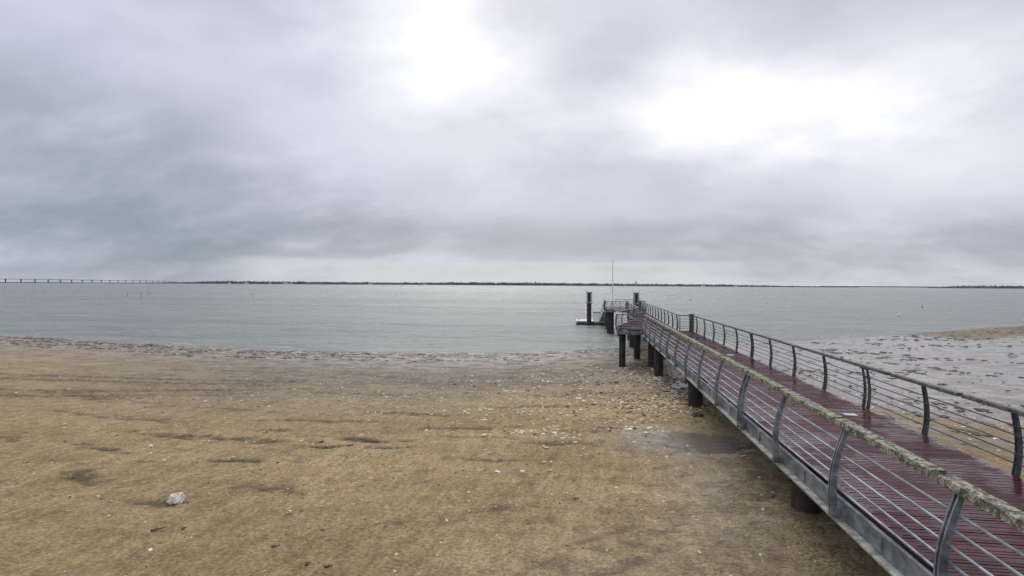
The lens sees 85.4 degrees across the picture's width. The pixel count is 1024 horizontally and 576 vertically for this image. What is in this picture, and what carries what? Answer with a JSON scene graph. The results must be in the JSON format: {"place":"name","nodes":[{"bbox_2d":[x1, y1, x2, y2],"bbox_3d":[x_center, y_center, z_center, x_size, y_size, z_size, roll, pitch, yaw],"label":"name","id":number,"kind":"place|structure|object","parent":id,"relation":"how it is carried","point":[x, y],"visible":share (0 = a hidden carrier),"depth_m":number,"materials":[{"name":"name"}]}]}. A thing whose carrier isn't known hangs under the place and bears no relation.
{"place":"outdoors","nodes":[
{"label":"outdoors","id":0,"kind":"place"},
{"bbox_2d":[0,281,857,287],"bbox_3d":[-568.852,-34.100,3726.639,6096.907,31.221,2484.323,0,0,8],"label":"distant shore","id":1,"kind":"structure","parent":0,"point":[452,283],"depth_m":4093.78,"materials":[{"name":"plant"}]},
{"bbox_2d":[0,326,1023,575],"bbox_3d":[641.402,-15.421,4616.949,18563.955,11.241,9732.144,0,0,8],"label":"ground","id":2,"kind":"structure","parent":0,"point":[230,530],"depth_m":13.13,"materials":[{"name":"beige sand"}]},
{"bbox_2d":[167,492,185,504],"bbox_3d":[-6.615,4.163,10.948,0.322,0.244,0.304,0,0,8],"label":"pale rock","id":3,"kind":"object","parent":2,"relation":"on","point":[178,498],"visible":0.98,"depth_m":10.86,"materials":[{"name":"white stone"}]},
{"bbox_2d":[0,354,1023,575],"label":"beach pebbles","id":4,"kind":"object","parent":2,"relation":"on","point":[546,431],"visible":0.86,"depth_m":19.56,"materials":[{"name":"stone"}]},
{"bbox_2d":[0,328,1023,511],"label":"seaweed","id":5,"kind":"object","parent":2,"relation":"on","point":[550,352],"visible":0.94,"depth_m":45.66,"materials":[{"name":"brown plant"}]},
{"bbox_2d":[188,339,1023,453],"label":"tide pools","id":6,"kind":"object","parent":2,"relation":"on","point":[706,444],"visible":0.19,"depth_m":37.32,"materials":[{"name":"grey liquid"}]},
{"bbox_2d":[570,364,729,423],"bbox_3d":[7.004,4.873,29.027,8.478,1.470,23.572,0,0,8],"label":"oyster shell heap","id":7,"kind":"object","parent":2,"relation":"on","point":[666,388],"visible":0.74,"depth_m":22.33,"materials":[{"name":"shell"}]},
{"bbox_2d":[691,411,703,416],"bbox_3d":[6.232,4.277,18.623,0.356,0.235,0.376,0,0,-16],"label":"dark stone","id":8,"kind":"object","parent":2,"relation":"on","point":[697,414],"visible":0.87,"depth_m":18.54,"materials":[{"name":"grey stone"}]},
{"bbox_2d":[603,299,1023,575],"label":"pier","id":9,"kind":"structure","parent":2,"relation":"on","point":[938,508],"depth_m":9.11,"materials":[{"name":"metal"}]},
{"bbox_2d":[599,302,611,321],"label":"access gangway","id":10,"kind":"object","parent":9,"relation":"attached to","point":[602,318],"visible":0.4,"depth_m":80.13,"materials":[{"name":"metal"}]},
{"bbox_2d":[612,260,612,307],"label":"signal mast","id":11,"kind":"object","parent":9,"relation":"on","point":[612,283],"visible":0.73,"depth_m":67.89,"materials":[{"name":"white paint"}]},
{"bbox_2d":[0,282,1023,355],"bbox_3d":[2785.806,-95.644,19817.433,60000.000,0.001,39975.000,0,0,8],"label":"water","id":12,"kind":"structure","parent":0,"point":[484,319],"depth_m":113.97,"materials":[{"name":"grey liquid"}]},
{"bbox_2d":[4,279,174,282],"bbox_3d":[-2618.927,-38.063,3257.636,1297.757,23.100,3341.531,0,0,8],"label":"road bridge","id":13,"kind":"structure","parent":12,"relation":"in","point":[71,280],"depth_m":3194.50,"materials":[{"name":"concrete"}]},
{"bbox_2d":[7,324,1019,352],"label":"sea foam","id":14,"kind":"object","parent":12,"relation":"on","point":[402,349],"visible":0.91,"depth_m":53.64,"materials":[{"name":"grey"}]},
{"bbox_2d":[586,292,591,324],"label":"guide pile","id":15,"kind":"object","parent":12,"relation":"in","point":[589,299],"visible":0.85,"depth_m":81.22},
{"bbox_2d":[575,312,604,324],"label":"floating pontoon","id":16,"kind":"object","parent":12,"relation":"on","point":[595,320],"visible":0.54,"depth_m":82.33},
{"bbox_2d":[632,292,639,306],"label":"guide pile","id":17,"kind":"object","parent":12,"relation":"in","point":[635,295],"visible":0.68,"depth_m":77.03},
{"bbox_2d":[0,0,1023,286],"label":"sky","id":18,"kind":"structure","parent":0,"point":[713,142],"materials":[{"name":"grey"}]},
{"bbox_2d":[822,286,942,287],"bbox_3d":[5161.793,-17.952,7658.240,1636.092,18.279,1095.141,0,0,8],"label":"coastline","id":19,"kind":"structure","parent":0,"point":[883,286],"depth_m":7795.63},
{"bbox_2d":[929,285,1023,288],"bbox_3d":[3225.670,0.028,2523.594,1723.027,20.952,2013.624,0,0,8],"label":"wooded headland","id":20,"kind":"structure","parent":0,"point":[1001,287],"depth_m":2998.80,"materials":[{"name":"plant"}]}
]}

